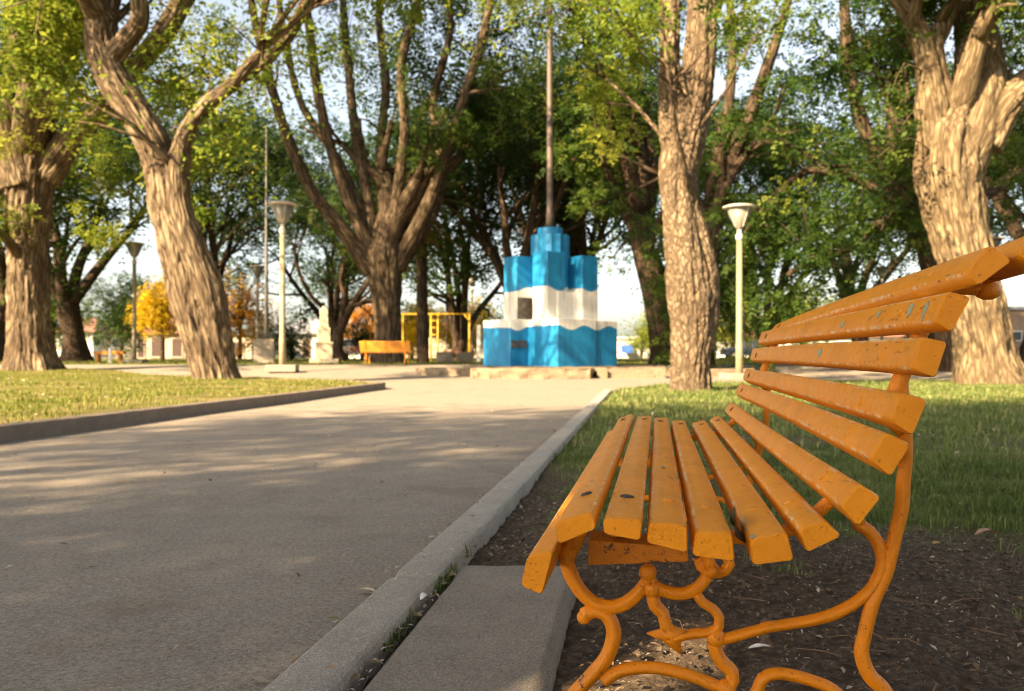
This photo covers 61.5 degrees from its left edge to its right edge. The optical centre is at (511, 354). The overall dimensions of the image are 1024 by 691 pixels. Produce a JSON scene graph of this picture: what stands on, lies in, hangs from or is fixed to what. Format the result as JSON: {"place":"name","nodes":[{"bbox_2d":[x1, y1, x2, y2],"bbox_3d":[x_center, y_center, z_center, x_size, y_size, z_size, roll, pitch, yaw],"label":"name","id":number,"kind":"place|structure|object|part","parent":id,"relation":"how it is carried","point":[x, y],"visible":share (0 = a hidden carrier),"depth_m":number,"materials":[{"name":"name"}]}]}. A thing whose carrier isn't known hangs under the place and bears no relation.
{"place":"outdoors","nodes":[
{"label":"outdoors","id":0,"kind":"place"},
{"bbox_2d":[52,318,112,357],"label":"house","id":1,"kind":"structure","parent":0,"point":[89,329],"depth_m":80.09,"materials":[{"name":"white paint"}]},
{"bbox_2d":[94,319,186,358],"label":"house","id":2,"kind":"structure","parent":0,"point":[174,349],"depth_m":71.98,"materials":[{"name":"ceramic"}]},
{"bbox_2d":[111,338,126,347],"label":"window","id":3,"kind":"structure","parent":2,"relation":"in","point":[118,342],"depth_m":71.98,"materials":[{"name":"grey glass"}]},
{"bbox_2d":[137,337,145,358],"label":"door","id":4,"kind":"structure","parent":2,"relation":"in","point":[141,355],"depth_m":71.94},
{"bbox_2d":[150,337,164,357],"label":"garage door","id":5,"kind":"structure","parent":2,"relation":"in","point":[155,345],"depth_m":71.94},
{"bbox_2d":[171,338,183,357],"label":"garage door","id":6,"kind":"structure","parent":2,"relation":"in","point":[176,346],"depth_m":71.94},
{"bbox_2d":[0,367,373,423],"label":"lawn","id":7,"kind":"structure","parent":0,"point":[182,397],"depth_m":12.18,"materials":[{"name":"green plant"}]},
{"bbox_2d":[233,333,274,358],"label":"house","id":8,"kind":"structure","parent":0,"point":[248,355],"depth_m":70.00,"materials":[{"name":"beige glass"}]},
{"bbox_2d":[234,341,244,358],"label":"garage door","id":9,"kind":"structure","parent":8,"relation":"in","point":[236,342],"depth_m":69.95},
{"bbox_2d":[275,319,368,357],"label":"house","id":10,"kind":"structure","parent":0,"point":[314,330],"depth_m":78.00,"materials":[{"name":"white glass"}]},
{"bbox_2d":[302,338,309,357],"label":"door","id":11,"kind":"structure","parent":10,"relation":"in","point":[303,338],"depth_m":77.94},
{"bbox_2d":[404,321,482,357],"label":"house","id":12,"kind":"structure","parent":0,"point":[434,345],"depth_m":92.00,"materials":[{"name":"ceramic"}]},
{"bbox_2d":[0,365,951,690],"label":"path","id":13,"kind":"structure","parent":0,"point":[214,585],"depth_m":3.38,"materials":[{"name":"grey concrete"}]},
{"bbox_2d":[265,201,298,372],"bbox_3d":[-6.662,-1.957,25.000,0.850,4.987,0.846,0,0,-6],"label":"street lamp","id":14,"kind":"object","parent":13,"relation":"on","point":[282,210],"visible":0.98,"depth_m":24.92,"materials":[{"name":"white metal"}]},
{"bbox_2d":[5,394,584,690],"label":"path litter","id":15,"kind":"object","parent":13,"relation":"on","point":[355,675],"visible":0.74,"depth_m":2.06,"materials":[{"name":"brown plant"}]},
{"bbox_2d":[361,587,374,591],"bbox_3d":[-0.378,0.616,2.256,0.055,0.006,0.018,0,0,31],"label":"fallen leaf","id":16,"kind":"object","parent":13,"relation":"on","point":[369,589],"visible":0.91,"depth_m":2.25,"materials":[{"name":"beige plant"}]},
{"bbox_2d":[0,355,1023,690],"bbox_3d":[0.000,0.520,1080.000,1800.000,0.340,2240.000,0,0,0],"label":"ground","id":17,"kind":"structure","parent":0,"point":[824,665],"depth_m":2.25,"materials":[{"name":"soil"}]},
{"bbox_2d":[0,67,132,361],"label":"shade tree","id":18,"kind":"object","parent":17,"relation":"on","point":[3,266],"visible":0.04,"depth_m":37.81,"materials":[{"name":"green plant"}]},
{"bbox_2d":[50,277,101,352],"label":"light tree","id":19,"kind":"object","parent":17,"relation":"on","point":[55,326],"visible":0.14,"depth_m":70.04,"materials":[{"name":"green plant"}]},
{"bbox_2d":[0,5,153,313],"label":"shade tree","id":20,"kind":"object","parent":17,"relation":"on","point":[114,212],"visible":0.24,"depth_m":33.80,"materials":[{"name":"green plant"}]},
{"bbox_2d":[7,60,168,361],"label":"shade tree","id":21,"kind":"object","parent":17,"relation":"on","point":[75,346],"visible":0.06,"depth_m":43.34,"materials":[{"name":"green plant"}]},
{"bbox_2d":[93,351,125,362],"bbox_3d":[-17.064,0.105,36.500,1.250,0.500,0.340,0,0,-3],"label":"park bench","id":22,"kind":"object","parent":17,"relation":"on","point":[99,353],"visible":0.83,"depth_m":36.35,"materials":[{"name":"orange wood"}]},
{"bbox_2d":[108,347,111,362],"bbox_3d":[-16.794,0.030,36.000,0.110,0.660,0.110,0,0,-6],"label":"marker post","id":23,"kind":"object","parent":17,"relation":"on","point":[110,355],"visible":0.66,"depth_m":35.95,"materials":[{"name":"white paint"}]},
{"bbox_2d":[80,270,158,356],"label":"round tree","id":24,"kind":"object","parent":17,"relation":"on","point":[117,308],"visible":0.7,"depth_m":51.49,"materials":[{"name":"green plant"}]},
{"bbox_2d":[121,242,147,362],"bbox_3d":[-15.786,-2.133,36.000,0.850,5.166,0.846,0,0,-6],"label":"street lamp","id":25,"kind":"object","parent":17,"relation":"on","point":[135,250],"visible":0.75,"depth_m":35.93,"materials":[{"name":"grey metal"}]},
{"bbox_2d":[0,0,286,370],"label":"broad tree","id":26,"kind":"object","parent":17,"relation":"on","point":[38,155],"visible":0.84,"depth_m":24.33,"materials":[{"name":"green plant"}]},
{"bbox_2d":[122,267,178,360],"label":"autumn tree","id":27,"kind":"object","parent":17,"relation":"on","point":[159,310],"visible":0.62,"depth_m":49.59,"materials":[{"name":"yellow plant"}]},
{"bbox_2d":[0,377,385,442],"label":"kerb","id":28,"kind":"structure","parent":17,"relation":"on","point":[25,430],"depth_m":8.02,"materials":[{"name":"concrete"}]},
{"bbox_2d":[87,48,337,278],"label":"shade tree","id":29,"kind":"object","parent":17,"relation":"on","point":[234,221],"visible":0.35,"depth_m":44.59,"materials":[{"name":"green plant"}]},
{"bbox_2d":[0,0,470,379],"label":"leaning tree","id":30,"kind":"object","parent":17,"relation":"on","point":[196,296],"visible":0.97,"depth_m":17.84,"materials":[{"name":"beige plant"}]},
{"bbox_2d":[249,265,264,338],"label":"street lamp","id":31,"kind":"object","parent":17,"relation":"on","point":[257,270],"visible":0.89,"depth_m":44.92,"materials":[{"name":"grey metal"}]},
{"bbox_2d":[223,265,291,359],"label":"autumn tree","id":32,"kind":"object","parent":17,"relation":"on","point":[239,310],"visible":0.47,"depth_m":51.74,"materials":[{"name":"brown plant"}]},
{"bbox_2d":[253,339,274,362],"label":"plinth","id":33,"kind":"structure","parent":17,"relation":"on","point":[263,350],"depth_m":34.61,"materials":[{"name":"concrete"}]},
{"bbox_2d":[265,125,267,338],"bbox_3d":[-9.980,-4.960,35.000,0.150,8.700,0.150,0,0,0],"label":"mast","id":34,"kind":"object","parent":33,"relation":"on","point":[266,266],"visible":0.84,"depth_m":34.95,"materials":[{"name":"grey metal"}]},
{"bbox_2d":[260,317,314,359],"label":"dark shrub","id":35,"kind":"object","parent":17,"relation":"on","point":[293,344],"visible":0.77,"depth_m":49.74,"materials":[{"name":"green plant"}]},
{"bbox_2d":[309,306,337,362],"bbox_3d":[-7.647,-0.795,35.000,1.114,2.330,1.114,0,0,-14],"label":"stone obelisk","id":36,"kind":"object","parent":17,"relation":"on","point":[323,348],"visible":0.94,"depth_m":34.73,"materials":[{"name":"beige stone"}]},
{"bbox_2d":[194,98,471,359],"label":"shade tree","id":37,"kind":"object","parent":17,"relation":"on","point":[333,297],"visible":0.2,"depth_m":57.14,"materials":[{"name":"green plant"}]},
{"bbox_2d":[261,174,438,361],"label":"sparse tree","id":38,"kind":"object","parent":17,"relation":"on","point":[341,323],"visible":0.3,"depth_m":41.86,"materials":[{"name":"brown plant"}]},
{"bbox_2d":[330,312,374,359],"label":"autumn tree","id":39,"kind":"object","parent":17,"relation":"on","point":[361,334],"visible":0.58,"depth_m":51.19,"materials":[{"name":"brown plant"}]},
{"bbox_2d":[343,346,368,359],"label":"park bench","id":40,"kind":"object","parent":17,"relation":"on","point":[352,349],"visible":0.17,"depth_m":50.11,"materials":[{"name":"red paint"}]},
{"bbox_2d":[339,295,374,340],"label":"autumn tree","id":41,"kind":"object","parent":17,"relation":"on","point":[354,318],"visible":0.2,"depth_m":74.38,"materials":[{"name":"brown plant"}]},
{"bbox_2d":[343,339,372,358],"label":"parked car","id":42,"kind":"object","parent":17,"relation":"on","point":[354,347],"visible":0.05,"depth_m":61.18,"materials":[{"name":"white paint"}]},
{"bbox_2d":[178,0,563,363],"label":"vase tree","id":43,"kind":"object","parent":17,"relation":"on","point":[384,243],"visible":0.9,"depth_m":32.52,"materials":[{"name":"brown plant"}]},
{"bbox_2d":[0,358,761,364],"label":"grass","id":44,"kind":"structure","parent":17,"relation":"on","point":[172,361],"depth_m":36.15,"materials":[{"name":"green plant"}]},
{"bbox_2d":[359,340,413,363],"bbox_3d":[-4.529,-0.079,31.100,1.850,0.880,0.681,0,0,7],"label":"park bench","id":45,"kind":"object","parent":17,"relation":"on","point":[403,344],"visible":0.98,"depth_m":30.88,"materials":[{"name":"orange wood"}]},
{"bbox_2d":[400,300,450,359],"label":"autumn tree","id":46,"kind":"object","parent":17,"relation":"on","point":[410,330],"visible":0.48,"depth_m":59.52,"materials":[{"name":"yellow plant"}]},
{"bbox_2d":[420,592,430,599],"bbox_3d":[-0.206,0.575,2.049,0.025,0.013,0.028,0,0,0],"label":"fallen leaf","id":47,"kind":"object","parent":17,"relation":"on","point":[422,595],"visible":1,"depth_m":2.05,"materials":[{"name":"white plant"}]},
{"bbox_2d":[373,171,483,362],"bbox_3d":[-3.896,-3.757,36.682,5.460,8.640,6.064,0,0,0],"label":"tree","id":48,"kind":"object","parent":17,"relation":"on","point":[422,313],"visible":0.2,"depth_m":36.29,"materials":[{"name":"green plant"}]},
{"bbox_2d":[401,313,471,360],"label":"swing frame","id":49,"kind":"object","parent":17,"relation":"on","point":[437,327],"visible":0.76,"depth_m":41.97,"materials":[{"name":"yellow paint"}]},
{"bbox_2d":[262,389,611,690],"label":"kerb","id":50,"kind":"structure","parent":17,"relation":"on","point":[376,617],"depth_m":2.12,"materials":[{"name":"concrete"}]},
{"bbox_2d":[416,367,469,375],"bbox_3d":[-1.825,0.486,24.289,1.776,0.252,1.986,0,0,0],"label":"stone edging","id":51,"kind":"object","parent":17,"relation":"on","point":[449,371],"visible":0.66,"depth_m":23.59,"materials":[{"name":"beige stone"}]},
{"bbox_2d":[436,352,453,361],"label":"concrete block","id":52,"kind":"structure","parent":17,"relation":"on","point":[444,356],"depth_m":38.20,"materials":[{"name":"grey concrete"}]},
{"bbox_2d":[300,70,620,360],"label":"shade tree","id":53,"kind":"object","parent":17,"relation":"on","point":[463,275],"visible":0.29,"depth_m":42.72,"materials":[{"name":"green plant"}]},
{"bbox_2d":[458,352,473,361],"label":"concrete block","id":54,"kind":"structure","parent":17,"relation":"on","point":[465,356],"depth_m":38.20,"materials":[{"name":"grey concrete"}]},
{"bbox_2d":[432,295,502,356],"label":"tree","id":55,"kind":"object","parent":17,"relation":"on","point":[449,339],"visible":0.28,"depth_m":61.47,"materials":[{"name":"brown plant"}]},
{"bbox_2d":[363,565,578,690],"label":"concrete slab","id":56,"kind":"structure","parent":17,"relation":"on","point":[488,628],"depth_m":1.80,"materials":[{"name":"grey concrete"}]},
{"bbox_2d":[469,276,475,351],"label":"street lamp","id":57,"kind":"object","parent":17,"relation":"on","point":[471,280],"visible":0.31,"depth_m":49.92,"materials":[{"name":"beige metal"}]},
{"bbox_2d":[477,325,480,361],"bbox_3d":[-1.540,-0.500,40.000,0.170,1.720,0.170,0,0,-6],"label":"marker post","id":58,"kind":"object","parent":17,"relation":"on","point":[478,343],"visible":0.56,"depth_m":39.91,"materials":[{"name":"white paint"}]},
{"bbox_2d":[285,0,742,295],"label":"shade tree","id":59,"kind":"object","parent":17,"relation":"on","point":[483,236],"visible":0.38,"depth_m":36.66,"materials":[{"name":"green plant"}]},
{"bbox_2d":[463,365,669,378],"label":"stone platform","id":60,"kind":"structure","parent":17,"relation":"on","point":[526,372],"depth_m":21.95,"materials":[{"name":"beige stone"}]},
{"bbox_2d":[483,227,616,366],"bbox_3d":[1.199,-1.755,27.154,3.099,4.421,2.960,0,0,-35],"label":"monument","id":61,"kind":"object","parent":60,"relation":"on","point":[550,302],"visible":0.91,"depth_m":26.53,"materials":[{"name":"paint"}]},
{"bbox_2d":[546,2,553,226],"bbox_3d":[1.191,-10.438,27.100,0.250,13.000,0.250,0,0,0],"label":"flagpole","id":62,"kind":"object","parent":61,"relation":"on","point":[549,218],"visible":0.76,"depth_m":27.02,"materials":[{"name":"white metal"}]},
{"bbox_2d":[454,111,715,262],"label":"shade tree","id":63,"kind":"object","parent":17,"relation":"on","point":[585,219],"depth_m":58.17,"materials":[{"name":"green plant"}]},
{"bbox_2d":[472,35,722,257],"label":"shade tree","id":64,"kind":"object","parent":17,"relation":"on","point":[578,244],"visible":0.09,"depth_m":42.92,"materials":[{"name":"green plant"}]},
{"bbox_2d":[520,0,722,364],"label":"slanting tree","id":65,"kind":"object","parent":17,"relation":"on","point":[630,173],"visible":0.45,"depth_m":29.63,"materials":[{"name":"green plant"}]},
{"bbox_2d":[594,368,665,377],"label":"stone steps","id":66,"kind":"structure","parent":17,"relation":"on","point":[630,373],"depth_m":22.50,"materials":[{"name":"beige stone"}]},
{"bbox_2d":[617,309,649,357],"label":"light tree","id":67,"kind":"object","parent":17,"relation":"on","point":[642,334],"visible":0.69,"depth_m":77.59,"materials":[{"name":"green plant"}]},
{"bbox_2d":[444,0,829,391],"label":"flaky barked tree","id":68,"kind":"object","parent":17,"relation":"on","point":[685,111],"visible":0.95,"depth_m":14.38,"materials":[{"name":"green plant"}]},
{"bbox_2d":[506,75,846,332],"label":"shade tree","id":69,"kind":"object","parent":17,"relation":"on","point":[658,201],"visible":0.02,"depth_m":49.49,"materials":[{"name":"green plant"}]},
{"bbox_2d":[381,449,1023,655],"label":"grass","id":70,"kind":"structure","parent":17,"relation":"on","point":[1006,467],"depth_m":3.83,"materials":[{"name":"green plant"}]},
{"bbox_2d":[975,528,998,534],"bbox_3d":[1.583,0.591,2.871,0.085,0.020,0.036,0,0,0],"label":"fallen leaf","id":71,"kind":"object","parent":70,"relation":"on","point":[981,530],"visible":1,"depth_m":2.87,"materials":[{"name":"brown plant"}]},
{"bbox_2d":[711,368,753,375],"bbox_3d":[5.629,0.495,23.664,2.201,0.220,0.620,0,0,-4],"label":"stone edging","id":72,"kind":"object","parent":17,"relation":"on","point":[716,372],"visible":0.27,"depth_m":23.42,"materials":[{"name":"beige stone"}]},
{"bbox_2d":[719,203,755,378],"bbox_3d":[5.887,-1.590,22.300,0.850,4.626,0.846,0,0,-6],"label":"street lamp","id":73,"kind":"object","parent":17,"relation":"on","point":[739,213],"visible":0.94,"depth_m":22.22,"materials":[{"name":"white metal"}]},
{"bbox_2d":[720,340,757,358],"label":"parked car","id":74,"kind":"object","parent":17,"relation":"on","point":[732,350],"visible":0.27,"depth_m":69.21,"materials":[{"name":"blue paint"}]},
{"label":"window","id":75,"kind":"part","parent":74,"relation":"part of","materials":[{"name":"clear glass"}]},
{"bbox_2d":[716,309,762,358],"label":"light tree","id":76,"kind":"object","parent":17,"relation":"on","point":[719,343],"visible":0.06,"depth_m":74.32,"materials":[{"name":"green plant"}]},
{"bbox_2d":[475,486,1023,690],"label":"leaf litter","id":77,"kind":"object","parent":17,"relation":"on","point":[976,665],"visible":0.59,"depth_m":2.12,"materials":[{"name":"brown plant"}]},
{"bbox_2d":[748,643,769,648],"bbox_3d":[0.520,0.613,1.809,0.050,0.006,0.019,0,0,0],"label":"fallen leaf","id":78,"kind":"object","parent":17,"relation":"on","point":[757,645],"visible":1,"depth_m":1.81,"materials":[{"name":"white plant"}]},
{"bbox_2d":[518,515,1023,690],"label":"twigs","id":79,"kind":"object","parent":17,"relation":"on","point":[985,630],"visible":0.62,"depth_m":1.97,"materials":[{"name":"brown wood"}]},
{"bbox_2d":[522,236,1023,690],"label":"park bench","id":80,"kind":"object","parent":17,"relation":"on","point":[919,307],"visible":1,"depth_m":1.24,"materials":[{"name":"orange paint"}]},
{"bbox_2d":[553,0,998,368],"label":"slim dark tree","id":81,"kind":"object","parent":17,"relation":"on","point":[731,166],"visible":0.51,"depth_m":26.33,"materials":[{"name":"green plant"}]},
{"bbox_2d":[655,55,919,350],"bbox_3d":[13.585,-6.490,41.894,15.208,14.249,16.690,0,0,33],"label":"shade tree","id":82,"kind":"object","parent":17,"relation":"on","point":[760,179],"visible":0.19,"depth_m":39.63,"materials":[{"name":"green plant"}]},
{"bbox_2d":[759,283,841,345],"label":"light tree","id":83,"kind":"object","parent":17,"relation":"on","point":[809,305],"visible":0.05,"depth_m":78.70,"materials":[{"name":"plant"}]},
{"bbox_2d":[616,0,1023,373],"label":"drooping tree","id":84,"kind":"object","parent":17,"relation":"on","point":[824,257],"visible":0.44,"depth_m":24.98,"materials":[{"name":"green plant"}]},
{"bbox_2d":[765,123,911,340],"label":"shade tree","id":85,"kind":"object","parent":17,"relation":"on","point":[865,338],"visible":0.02,"depth_m":59.08,"materials":[{"name":"green plant"}]},
{"bbox_2d":[874,266,890,339],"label":"street lamp","id":86,"kind":"object","parent":17,"relation":"on","point":[881,282],"visible":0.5,"depth_m":44.87,"materials":[{"name":"grey metal"}]},
{"bbox_2d":[790,17,1023,361],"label":"shade tree","id":87,"kind":"object","parent":17,"relation":"on","point":[1017,230],"visible":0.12,"depth_m":32.90,"materials":[{"name":"green plant"}]},
{"bbox_2d":[793,94,1023,338],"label":"shade tree","id":88,"kind":"object","parent":17,"relation":"on","point":[993,232],"visible":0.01,"depth_m":49.53,"materials":[{"name":"green plant"}]},
{"bbox_2d":[806,0,1023,385],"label":"burly tree","id":89,"kind":"object","parent":17,"relation":"on","point":[968,113],"visible":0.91,"depth_m":17.60,"materials":[{"name":"green plant"}]},
{"bbox_2d":[947,13,1023,227],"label":"shade tree","id":90,"kind":"object","parent":17,"relation":"on","point":[1020,127],"visible":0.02,"depth_m":35.78,"materials":[{"name":"green plant"}]},
{"bbox_2d":[993,236,1004,246],"bbox_3d":[18.989,-2.104,34.000,0.850,5.108,0.850,0,0,0],"label":"street lamp","id":91,"kind":"object","parent":17,"relation":"on","point":[997,240],"visible":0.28,"depth_m":33.72,"materials":[{"name":"grey metal"}]},
{"bbox_2d":[0,377,1023,502],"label":"lawn litter","id":92,"kind":"object","parent":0,"point":[359,381],"visible":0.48,"depth_m":11.18,"materials":[{"name":"brown plant"}]},
{"bbox_2d":[0,0,1023,354],"label":"sky","id":93,"kind":"structure","parent":0,"point":[616,302],"materials":[{"name":"white"}]},
{"bbox_2d":[617,337,649,357],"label":"house","id":94,"kind":"structure","parent":0,"point":[623,351],"depth_m":80.00,"materials":[{"name":"white paint"}]},
{"bbox_2d":[730,507,745,542],"bbox_3d":[0.308,0.229,1.161,0.022,0.047,0.090,0,0,10],"label":"fallen leaf","id":95,"kind":"object","parent":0,"point":[739,535],"visible":0.92,"depth_m":1.15,"materials":[{"name":"brown plant"}]},
{"bbox_2d":[560,378,1023,455],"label":"grass","id":96,"kind":"structure","parent":0,"point":[876,384],"depth_m":9.24,"materials":[{"name":"green plant"}]},
{"bbox_2d":[717,333,906,357],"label":"house","id":97,"kind":"structure","parent":0,"point":[870,338],"depth_m":95.00,"materials":[{"name":"ceramic"}]},
{"bbox_2d":[1008,307,1023,348],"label":"house","id":98,"kind":"structure","parent":0,"point":[1017,317],"depth_m":62.00,"materials":[{"name":"brown brick"}]},
{"bbox_2d":[1013,331,1022,340],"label":"window","id":99,"kind":"structure","parent":98,"relation":"in","point":[1018,335],"depth_m":61.99,"materials":[{"name":"grey glass"}]}
]}

